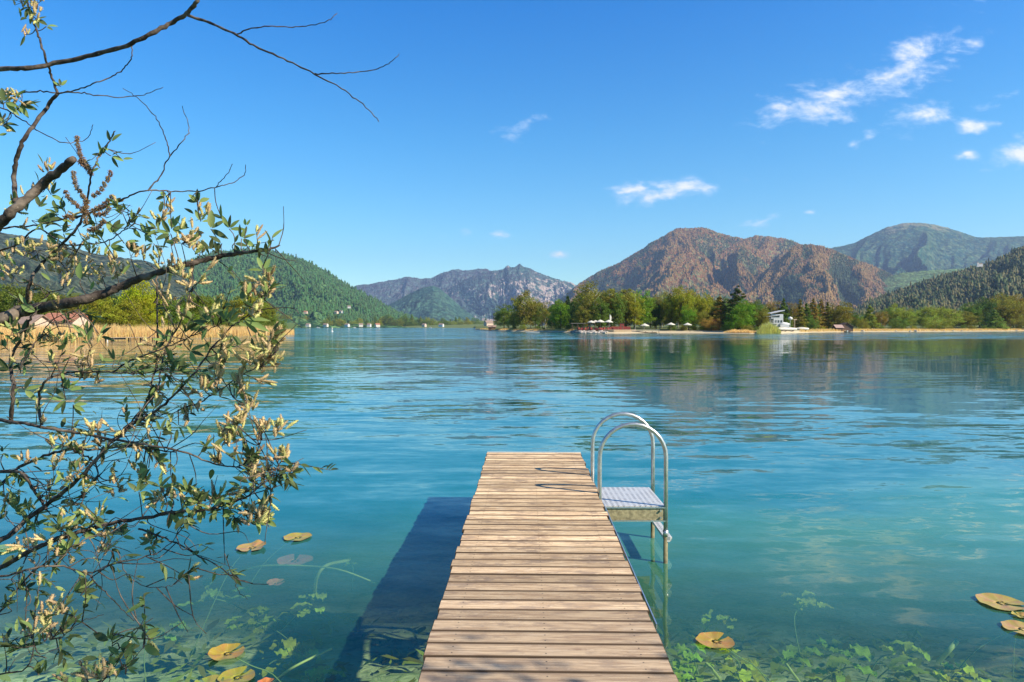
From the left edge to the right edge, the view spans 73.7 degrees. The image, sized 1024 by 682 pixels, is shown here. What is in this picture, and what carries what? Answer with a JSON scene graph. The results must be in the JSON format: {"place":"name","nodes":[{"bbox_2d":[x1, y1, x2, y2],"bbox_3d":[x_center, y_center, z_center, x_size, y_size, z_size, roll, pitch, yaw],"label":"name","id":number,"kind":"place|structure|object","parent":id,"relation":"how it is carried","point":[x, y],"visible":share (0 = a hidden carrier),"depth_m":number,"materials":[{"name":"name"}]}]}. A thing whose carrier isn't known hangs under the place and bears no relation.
{"place":"outdoors","nodes":[
{"label":"outdoors","id":0,"kind":"place"},
{"bbox_2d":[0,232,198,321],"bbox_3d":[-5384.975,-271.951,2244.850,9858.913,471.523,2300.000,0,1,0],"label":"back hill","id":1,"kind":"structure","parent":0,"point":[55,281],"depth_m":1960.13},
{"bbox_2d":[21,322,294,341],"bbox_3d":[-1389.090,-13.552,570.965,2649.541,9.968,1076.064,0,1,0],"label":"shore land","id":2,"kind":"structure","parent":0,"point":[290,326],"depth_m":444.47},
{"bbox_2d":[0,282,36,311],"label":"broadleaf tree","id":3,"kind":"object","parent":2,"relation":"on","point":[15,291],"visible":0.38,"depth_m":162.05,"materials":[{"name":"green plant"}]},
{"bbox_2d":[2,315,55,328],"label":"boathouse","id":4,"kind":"object","parent":2,"relation":"on","point":[37,319],"visible":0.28,"depth_m":122.90,"materials":[{"name":"pink paint"}]},
{"bbox_2d":[19,289,66,314],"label":"broadleaf tree","id":5,"kind":"object","parent":2,"relation":"on","point":[41,295],"visible":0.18,"depth_m":164.00,"materials":[{"name":"green plant"}]},
{"bbox_2d":[45,313,92,327],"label":"boathouse","id":6,"kind":"object","parent":2,"relation":"on","point":[78,321],"visible":0.34,"depth_m":129.21,"materials":[{"name":"red paint"}]},
{"bbox_2d":[79,297,130,326],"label":"broadleaf tree","id":7,"kind":"object","parent":2,"relation":"on","point":[99,305],"visible":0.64,"depth_m":149.53,"materials":[{"name":"green plant"}]},
{"bbox_2d":[103,298,150,328],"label":"broadleaf tree","id":8,"kind":"object","parent":2,"relation":"on","point":[128,305],"visible":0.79,"depth_m":151.38,"materials":[{"name":"green plant"}]},
{"bbox_2d":[0,322,272,341],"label":"reed bed","id":9,"kind":"object","parent":2,"relation":"on","point":[125,331],"visible":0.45,"depth_m":132.41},
{"bbox_2d":[117,280,166,326],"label":"broadleaf tree","id":10,"kind":"object","parent":2,"relation":"on","point":[136,294],"visible":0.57,"depth_m":164.15,"materials":[{"name":"green plant"}]},
{"bbox_2d":[155,298,184,327],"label":"broadleaf tree","id":11,"kind":"object","parent":2,"relation":"on","point":[173,312],"visible":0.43,"depth_m":169.42,"materials":[{"name":"green plant"}]},
{"bbox_2d":[189,293,224,326],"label":"broadleaf tree","id":12,"kind":"object","parent":2,"relation":"on","point":[210,302],"visible":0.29,"depth_m":179.34,"materials":[{"name":"green plant"}]},
{"bbox_2d":[229,292,263,326],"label":"broadleaf tree","id":13,"kind":"object","parent":2,"relation":"on","point":[239,302],"visible":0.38,"depth_m":193.12,"materials":[{"name":"green plant"}]},
{"bbox_2d":[178,249,414,327],"bbox_3d":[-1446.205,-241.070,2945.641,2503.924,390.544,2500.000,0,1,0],"label":"green hill","id":14,"kind":"structure","parent":0,"point":[316,318],"depth_m":2514.44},
{"bbox_2d":[177,247,419,323],"bbox_3d":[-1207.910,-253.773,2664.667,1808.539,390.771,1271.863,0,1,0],"label":"hillside forest","id":15,"kind":"object","parent":14,"relation":"on","point":[370,305],"visible":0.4,"depth_m":2750.67,"materials":[{"name":"plant"}]},
{"bbox_2d":[354,268,490,318],"bbox_3d":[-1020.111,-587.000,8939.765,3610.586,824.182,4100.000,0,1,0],"label":"mountain","id":16,"kind":"structure","parent":0,"point":[388,292],"depth_m":9151.60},
{"bbox_2d":[388,286,480,320],"bbox_3d":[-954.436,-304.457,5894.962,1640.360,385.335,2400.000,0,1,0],"label":"hill","id":17,"kind":"structure","parent":0,"point":[434,302],"depth_m":5645.42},
{"bbox_2d":[402,321,534,327],"bbox_3d":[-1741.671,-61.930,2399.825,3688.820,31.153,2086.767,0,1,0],"label":"shore land","id":18,"kind":"structure","parent":0,"point":[456,326],"depth_m":1712.43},
{"bbox_2d":[445,264,576,325],"bbox_3d":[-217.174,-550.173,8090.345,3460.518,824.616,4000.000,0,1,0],"label":"mountain","id":19,"kind":"structure","parent":0,"point":[483,294],"depth_m":8123.05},
{"bbox_2d":[0,328,1023,583],"bbox_3d":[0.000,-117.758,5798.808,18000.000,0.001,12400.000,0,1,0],"label":"lake water","id":20,"kind":"structure","parent":0,"point":[824,454],"depth_m":14.56,"materials":[{"name":"liquid"}]},
{"bbox_2d":[188,539,265,661],"bbox_3d":[-2.965,2.635,7.053,0.300,0.950,0.911,1,2,40],"label":"lily pad","id":21,"kind":"object","parent":20,"relation":"on","point":[258,544],"visible":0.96,"depth_m":7.25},
{"bbox_2d":[217,666,254,681],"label":"lily pad","id":22,"kind":"object","parent":20,"relation":"on","point":[231,675],"visible":1,"depth_m":4.60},
{"bbox_2d":[208,643,280,681],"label":"lily pad","id":23,"kind":"object","parent":20,"relation":"on","point":[220,652],"visible":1,"depth_m":4.93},
{"bbox_2d":[223,533,311,633],"bbox_3d":[-2.682,2.642,7.531,0.923,0.918,0.304,0,1,-20],"label":"lily pad","id":24,"kind":"object","parent":20,"relation":"on","point":[298,536],"visible":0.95,"depth_m":7.62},
{"bbox_2d":[277,555,312,564],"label":"sunken leaf","id":25,"kind":"object","parent":20,"relation":"in","point":[299,560],"visible":0.97,"depth_m":7.05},
{"bbox_2d":[238,564,375,582],"bbox_3d":[-2.302,2.423,7.040,1.896,0.398,0.382,1,1,24],"label":"plant stalk","id":26,"kind":"object","parent":20,"relation":"in","point":[310,566],"visible":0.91,"depth_m":6.82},
{"bbox_2d":[313,559,349,592],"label":"plant stalk","id":27,"kind":"object","parent":20,"relation":"in","point":[320,570],"visible":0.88,"depth_m":7.06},
{"bbox_2d":[696,632,767,681],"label":"lily pad","id":28,"kind":"object","parent":20,"relation":"on","point":[708,639],"visible":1,"depth_m":5.12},
{"bbox_2d":[756,321,780,333],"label":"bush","id":29,"kind":"object","parent":20,"relation":"in","point":[769,328],"visible":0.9,"depth_m":239.84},
{"bbox_2d":[951,620,1023,678],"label":"lily pad","id":30,"kind":"object","parent":20,"relation":"on","point":[1017,626],"visible":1,"depth_m":5.39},
{"bbox_2d":[975,593,1023,620],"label":"lily pad","id":31,"kind":"object","parent":20,"relation":"on","point":[994,600],"visible":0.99,"depth_m":5.85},
{"bbox_2d":[0,544,1023,681],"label":"lakebed","id":32,"kind":"structure","parent":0,"point":[408,596],"depth_m":11.32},
{"bbox_2d":[136,620,192,681],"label":"water plant","id":33,"kind":"object","parent":32,"relation":"on","point":[178,628],"visible":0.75,"depth_m":7.14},
{"bbox_2d":[0,0,398,681],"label":"willow tree","id":34,"kind":"object","parent":32,"relation":"on","point":[260,516],"visible":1,"depth_m":2.21,"materials":[{"name":"green plant"}]},
{"bbox_2d":[177,575,257,621],"bbox_3d":[-3.139,2.856,7.372,0.726,0.513,0.553,0,1,18],"label":"water plant","id":35,"kind":"object","parent":32,"relation":"on","point":[211,593],"visible":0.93,"depth_m":7.36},
{"bbox_2d":[224,605,287,638],"bbox_3d":[-2.761,3.160,7.436,0.766,0.501,0.377,-1,2,-42],"label":"water plant","id":36,"kind":"object","parent":32,"relation":"on","point":[265,621],"visible":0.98,"depth_m":7.40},
{"bbox_2d":[253,637,318,681],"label":"water plant","id":37,"kind":"object","parent":32,"relation":"on","point":[291,646],"visible":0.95,"depth_m":6.42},
{"bbox_2d":[275,593,326,632],"bbox_3d":[-2.175,2.867,7.074,0.504,0.503,0.541,0,1,-12],"label":"water plant","id":38,"kind":"object","parent":32,"relation":"on","point":[304,599],"visible":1,"depth_m":7.01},
{"bbox_2d":[272,647,331,681],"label":"plant stalk","id":39,"kind":"object","parent":32,"relation":"on","point":[302,662],"visible":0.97,"depth_m":5.50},
{"bbox_2d":[300,665,346,681],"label":"water plant","id":40,"kind":"object","parent":32,"relation":"on","point":[319,673],"visible":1,"depth_m":5.98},
{"bbox_2d":[0,607,1023,681],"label":"underwater weed","id":41,"kind":"object","parent":32,"relation":"on","point":[179,649],"visible":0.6,"depth_m":8.42,"materials":[{"name":"plant"}]},
{"bbox_2d":[418,452,678,681],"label":"bathing jetty","id":42,"kind":"object","parent":32,"relation":"on","point":[543,584],"visible":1,"depth_m":4.27,"materials":[{"name":"brown wood"}]},
{"bbox_2d":[591,412,671,652],"bbox_3d":[1.228,2.181,7.237,0.748,2.759,0.895,0,1,0],"label":"bathing ladder","id":43,"kind":"object","parent":42,"relation":"attached to","point":[634,504],"visible":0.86,"depth_m":6.83,"materials":[{"name":"metal"}]},
{"bbox_2d":[671,666,703,681],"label":"water plant","id":44,"kind":"object","parent":32,"relation":"on","point":[681,677],"visible":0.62,"depth_m":5.31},
{"bbox_2d":[672,643,714,676],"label":"water plant","id":45,"kind":"object","parent":32,"relation":"on","point":[680,665],"visible":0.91,"depth_m":5.69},
{"bbox_2d":[692,609,736,660],"bbox_3d":[1.955,2.851,6.610,0.418,0.452,0.249,0,1,16],"label":"water plant","id":46,"kind":"object","parent":32,"relation":"on","point":[719,617],"visible":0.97,"depth_m":6.55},
{"bbox_2d":[717,657,773,681],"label":"water plant","id":47,"kind":"object","parent":32,"relation":"on","point":[747,671],"visible":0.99,"depth_m":5.36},
{"bbox_2d":[772,644,823,673],"bbox_3d":[2.686,3.097,6.405,0.419,0.470,0.708,1,1,30],"label":"water plant","id":48,"kind":"object","parent":32,"relation":"on","point":[791,651],"visible":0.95,"depth_m":6.34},
{"bbox_2d":[781,590,833,656],"bbox_3d":[2.833,2.705,6.647,0.562,0.484,0.367,-1,1,-30],"label":"water plant","id":49,"kind":"object","parent":32,"relation":"on","point":[804,602],"visible":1,"depth_m":6.66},
{"bbox_2d":[803,666,843,681],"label":"water plant","id":50,"kind":"object","parent":32,"relation":"on","point":[835,671],"visible":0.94,"depth_m":5.81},
{"bbox_2d":[816,637,860,670],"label":"water plant","id":51,"kind":"object","parent":32,"relation":"on","point":[846,652],"visible":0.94,"depth_m":6.63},
{"bbox_2d":[822,643,942,681],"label":"water plant","id":52,"kind":"object","parent":32,"relation":"on","point":[834,661],"visible":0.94,"depth_m":5.70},
{"bbox_2d":[865,645,918,681],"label":"water plant","id":53,"kind":"object","parent":32,"relation":"on","point":[892,649],"visible":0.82,"depth_m":5.94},
{"bbox_2d":[877,640,967,678],"bbox_3d":[3.450,2.815,5.819,0.288,0.458,0.708,-1,1,-38],"label":"water plant","id":54,"kind":"object","parent":32,"relation":"on","point":[908,646],"visible":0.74,"depth_m":5.84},
{"bbox_2d":[936,639,958,663],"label":"plant stalk","id":55,"kind":"object","parent":32,"relation":"on","point":[948,650],"visible":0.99,"depth_m":5.73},
{"bbox_2d":[932,661,990,681],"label":"water plant","id":56,"kind":"object","parent":32,"relation":"on","point":[964,671],"visible":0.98,"depth_m":5.42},
{"bbox_2d":[0,0,1023,286],"label":"sky","id":57,"kind":"structure","parent":0,"point":[562,140],"materials":[{"name":"blue"}]},
{"bbox_2d":[559,227,797,325],"bbox_3d":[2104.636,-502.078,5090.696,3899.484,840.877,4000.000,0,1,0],"label":"brown mountain","id":58,"kind":"structure","parent":0,"point":[774,252],"depth_m":5117.44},
{"bbox_2d":[546,228,798,324],"bbox_3d":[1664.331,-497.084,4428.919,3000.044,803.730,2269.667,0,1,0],"label":"hillside forest","id":59,"kind":"object","parent":58,"relation":"on","point":[706,286],"visible":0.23,"depth_m":5037.82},
{"bbox_2d":[729,245,768,294],"bbox_3d":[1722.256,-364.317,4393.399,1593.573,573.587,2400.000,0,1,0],"label":"brown mountain","id":60,"kind":"structure","parent":0,"point":[747,272],"depth_m":4447.36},
{"bbox_2d":[727,245,769,301],"bbox_3d":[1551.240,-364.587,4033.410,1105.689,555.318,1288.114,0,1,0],"label":"hillside forest","id":61,"kind":"object","parent":60,"relation":"on","point":[746,268],"visible":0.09,"depth_m":4394.78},
{"bbox_2d":[475,325,1023,333],"bbox_3d":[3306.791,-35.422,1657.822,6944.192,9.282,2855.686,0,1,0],"label":"shore land","id":62,"kind":"structure","parent":0,"point":[663,329],"depth_m":318.80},
{"bbox_2d":[493,303,512,327],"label":"broadleaf tree","id":63,"kind":"object","parent":62,"relation":"on","point":[501,313],"visible":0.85,"depth_m":383.21,"materials":[{"name":"green plant"}]},
{"bbox_2d":[507,289,541,328],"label":"broadleaf tree","id":64,"kind":"object","parent":62,"relation":"on","point":[526,313],"visible":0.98,"depth_m":346.71,"materials":[{"name":"green plant"}]},
{"bbox_2d":[480,328,574,330],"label":"dry grass","id":65,"kind":"structure","parent":62,"relation":"on","point":[560,329],"depth_m":327.84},
{"bbox_2d":[535,301,551,328],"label":"broadleaf tree","id":66,"kind":"object","parent":62,"relation":"on","point":[543,310],"visible":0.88,"depth_m":333.74,"materials":[{"name":"green plant"}]},
{"bbox_2d":[547,299,570,326],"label":"broadleaf tree","id":67,"kind":"object","parent":62,"relation":"on","point":[557,313],"visible":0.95,"depth_m":309.82,"materials":[{"name":"green plant"}]},
{"bbox_2d":[572,304,591,326],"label":"broadleaf tree","id":68,"kind":"object","parent":62,"relation":"on","point":[579,316],"visible":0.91,"depth_m":263.00,"materials":[{"name":"green plant"}]},
{"bbox_2d":[571,280,601,328],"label":"broadleaf tree","id":69,"kind":"object","parent":62,"relation":"on","point":[588,300],"visible":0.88,"depth_m":265.43,"materials":[{"name":"green plant"}]},
{"bbox_2d":[588,297,611,326],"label":"broadleaf tree","id":70,"kind":"object","parent":62,"relation":"on","point":[603,309],"visible":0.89,"depth_m":262.85,"materials":[{"name":"green plant"}]},
{"bbox_2d":[597,288,621,327],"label":"broadleaf tree","id":71,"kind":"object","parent":62,"relation":"on","point":[605,298],"visible":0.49,"depth_m":267.93,"materials":[{"name":"green plant"}]},
{"bbox_2d":[608,293,627,325],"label":"birch tree","id":72,"kind":"object","parent":62,"relation":"on","point":[616,310],"visible":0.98,"depth_m":264.49,"materials":[{"name":"green plant"}]},
{"bbox_2d":[615,288,635,325],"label":"broadleaf tree","id":73,"kind":"object","parent":62,"relation":"on","point":[626,297],"visible":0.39,"depth_m":274.71,"materials":[{"name":"green plant"}]},
{"bbox_2d":[626,293,645,329],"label":"birch tree","id":74,"kind":"object","parent":62,"relation":"on","point":[636,310],"visible":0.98,"depth_m":268.75,"materials":[{"name":"green plant"}]},
{"bbox_2d":[628,290,657,329],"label":"birch tree","id":75,"kind":"object","parent":62,"relation":"on","point":[648,310],"visible":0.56,"depth_m":273.25,"materials":[{"name":"green plant"}]},
{"bbox_2d":[645,301,663,328],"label":"broadleaf tree","id":76,"kind":"object","parent":62,"relation":"on","point":[655,312],"visible":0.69,"depth_m":280.49,"materials":[{"name":"green plant"}]},
{"bbox_2d":[658,287,682,326],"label":"broadleaf tree","id":77,"kind":"object","parent":62,"relation":"on","point":[666,304],"visible":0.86,"depth_m":276.91,"materials":[{"name":"green plant"}]},
{"bbox_2d":[668,285,697,325],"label":"broadleaf tree","id":78,"kind":"object","parent":62,"relation":"on","point":[685,297],"visible":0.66,"depth_m":274.15,"materials":[{"name":"green plant"}]},
{"bbox_2d":[679,305,698,329],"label":"broadleaf tree","id":79,"kind":"object","parent":62,"relation":"on","point":[688,314],"visible":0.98,"depth_m":266.62,"materials":[{"name":"green plant"}]},
{"bbox_2d":[680,289,708,326],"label":"broadleaf tree","id":80,"kind":"object","parent":62,"relation":"on","point":[698,302],"visible":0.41,"depth_m":275.43,"materials":[{"name":"green plant"}]},
{"bbox_2d":[697,292,712,320],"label":"broadleaf tree","id":81,"kind":"object","parent":62,"relation":"on","point":[706,304],"visible":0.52,"depth_m":275.90,"materials":[{"name":"green plant"}]},
{"bbox_2d":[702,294,732,329],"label":"larch tree","id":82,"kind":"object","parent":62,"relation":"on","point":[721,310],"visible":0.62,"depth_m":265.31,"materials":[{"name":"green plant"}]},
{"bbox_2d":[723,312,747,329],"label":"broadleaf tree","id":83,"kind":"object","parent":62,"relation":"on","point":[734,323],"visible":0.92,"depth_m":251.60,"materials":[{"name":"green plant"}]},
{"bbox_2d":[720,285,758,329],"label":"spruce tree","id":84,"kind":"object","parent":62,"relation":"on","point":[733,303],"visible":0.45,"depth_m":262.27,"materials":[{"name":"green plant"}]},
{"bbox_2d":[731,298,758,327],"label":"broadleaf tree","id":85,"kind":"object","parent":62,"relation":"on","point":[742,311],"visible":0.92,"depth_m":251.30,"materials":[{"name":"green plant"}]},
{"bbox_2d":[752,307,771,326],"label":"broadleaf tree","id":86,"kind":"object","parent":62,"relation":"on","point":[763,318],"visible":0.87,"depth_m":258.65,"materials":[{"name":"green plant"}]},
{"bbox_2d":[764,310,788,327],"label":"white house","id":87,"kind":"structure","parent":62,"relation":"on","point":[777,319],"depth_m":264.47,"materials":[{"name":"paint"}]},
{"bbox_2d":[777,298,792,326],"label":"fir tree","id":88,"kind":"object","parent":62,"relation":"on","point":[783,307],"visible":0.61,"depth_m":289.66,"materials":[{"name":"green plant"}]},
{"bbox_2d":[793,299,808,327],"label":"fir tree","id":89,"kind":"object","parent":62,"relation":"on","point":[800,321],"visible":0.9,"depth_m":306.19,"materials":[{"name":"green plant"}]},
{"bbox_2d":[809,298,824,327],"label":"larch tree","id":90,"kind":"object","parent":62,"relation":"on","point":[814,312],"visible":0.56,"depth_m":324.00,"materials":[{"name":"green plant"}]},
{"bbox_2d":[817,299,832,327],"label":"larch tree","id":91,"kind":"object","parent":62,"relation":"on","point":[821,304],"visible":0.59,"depth_m":330.98,"materials":[{"name":"green plant"}]},
{"bbox_2d":[822,302,836,327],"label":"fir tree","id":92,"kind":"object","parent":62,"relation":"on","point":[831,317],"visible":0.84,"depth_m":330.47,"materials":[{"name":"green plant"}]},
{"bbox_2d":[827,301,855,324],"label":"broadleaf tree","id":93,"kind":"object","parent":62,"relation":"on","point":[840,311],"visible":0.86,"depth_m":330.43,"materials":[{"name":"green plant"}]},
{"bbox_2d":[862,304,880,328],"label":"fir tree","id":94,"kind":"object","parent":62,"relation":"on","point":[871,321],"visible":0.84,"depth_m":346.49,"materials":[{"name":"green plant"}]},
{"bbox_2d":[883,303,904,324],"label":"broadleaf tree","id":95,"kind":"object","parent":62,"relation":"on","point":[893,307],"visible":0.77,"depth_m":352.53,"materials":[{"name":"green plant"}]},
{"bbox_2d":[888,316,912,328],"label":"shrub","id":96,"kind":"object","parent":62,"relation":"on","point":[897,324],"visible":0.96,"depth_m":340.67,"materials":[{"name":"green plant"}]},
{"bbox_2d":[899,307,918,326],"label":"broadleaf tree","id":97,"kind":"object","parent":62,"relation":"on","point":[910,315],"visible":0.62,"depth_m":352.94,"materials":[{"name":"green plant"}]},
{"bbox_2d":[800,328,1023,331],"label":"dry grass","id":98,"kind":"structure","parent":62,"relation":"on","point":[902,329],"depth_m":338.34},
{"bbox_2d":[912,305,947,326],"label":"willow bush tree","id":99,"kind":"object","parent":62,"relation":"on","point":[930,311],"visible":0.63,"depth_m":359.69,"materials":[{"name":"green plant"}]},
{"bbox_2d":[920,315,954,328],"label":"shrub","id":100,"kind":"object","parent":62,"relation":"on","point":[926,320],"visible":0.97,"depth_m":349.12,"materials":[{"name":"green plant"}]},
{"bbox_2d":[930,306,966,328],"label":"willow bush tree","id":101,"kind":"object","parent":62,"relation":"on","point":[957,316],"visible":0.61,"depth_m":360.48,"materials":[{"name":"green plant"}]},
{"bbox_2d":[951,311,981,326],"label":"broadleaf tree","id":102,"kind":"object","parent":62,"relation":"on","point":[968,320],"visible":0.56,"depth_m":370.11,"materials":[{"name":"green plant"}]},
{"bbox_2d":[959,302,983,327],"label":"broadleaf tree","id":103,"kind":"object","parent":62,"relation":"on","point":[972,309],"visible":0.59,"depth_m":380.72,"materials":[{"name":"green plant"}]},
{"bbox_2d":[971,296,999,326],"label":"broadleaf tree","id":104,"kind":"object","parent":62,"relation":"on","point":[986,313],"visible":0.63,"depth_m":384.42,"materials":[{"name":"green plant"}]},
{"bbox_2d":[980,309,1009,328],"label":"fir tree","id":105,"kind":"object","parent":62,"relation":"on","point":[991,321],"visible":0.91,"depth_m":372.06,"materials":[{"name":"green plant"}]},
{"bbox_2d":[982,292,1020,324],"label":"broadleaf tree","id":106,"kind":"object","parent":62,"relation":"on","point":[1004,308],"visible":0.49,"depth_m":390.54,"materials":[{"name":"green plant"}]},
{"bbox_2d":[998,296,1023,327],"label":"broadleaf tree","id":107,"kind":"object","parent":62,"relation":"on","point":[1019,310],"visible":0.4,"depth_m":392.43,"materials":[{"name":"green plant"}]},
{"bbox_2d":[753,244,892,310],"bbox_3d":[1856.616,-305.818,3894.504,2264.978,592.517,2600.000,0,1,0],"label":"brown mountain","id":108,"kind":"structure","parent":0,"point":[832,283],"depth_m":3856.24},
{"bbox_2d":[748,243,890,313],"bbox_3d":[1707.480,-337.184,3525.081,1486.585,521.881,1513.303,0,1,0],"label":"hillside forest","id":109,"kind":"object","parent":108,"relation":"on","point":[816,252],"visible":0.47,"depth_m":3846.66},
{"bbox_2d":[884,268,964,292],"bbox_3d":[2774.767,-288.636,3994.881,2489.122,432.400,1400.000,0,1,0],"label":"meadow hill","id":110,"kind":"structure","parent":0,"point":[897,281],"depth_m":4086.83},
{"bbox_2d":[831,223,1023,274],"bbox_3d":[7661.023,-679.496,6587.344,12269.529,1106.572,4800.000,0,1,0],"label":"mountain","id":111,"kind":"structure","parent":0,"point":[903,247],"depth_m":6637.74,"materials":[{"name":"plant"}]},
{"bbox_2d":[849,253,1023,325],"bbox_3d":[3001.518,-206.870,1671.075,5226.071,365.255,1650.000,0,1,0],"label":"hill","id":112,"kind":"structure","parent":0,"point":[980,293],"depth_m":1441.09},
{"bbox_2d":[838,246,1023,322],"bbox_3d":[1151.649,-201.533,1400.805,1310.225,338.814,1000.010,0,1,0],"label":"hillside forest","id":113,"kind":"object","parent":112,"relation":"on","point":[1008,280],"visible":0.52,"depth_m":1486.87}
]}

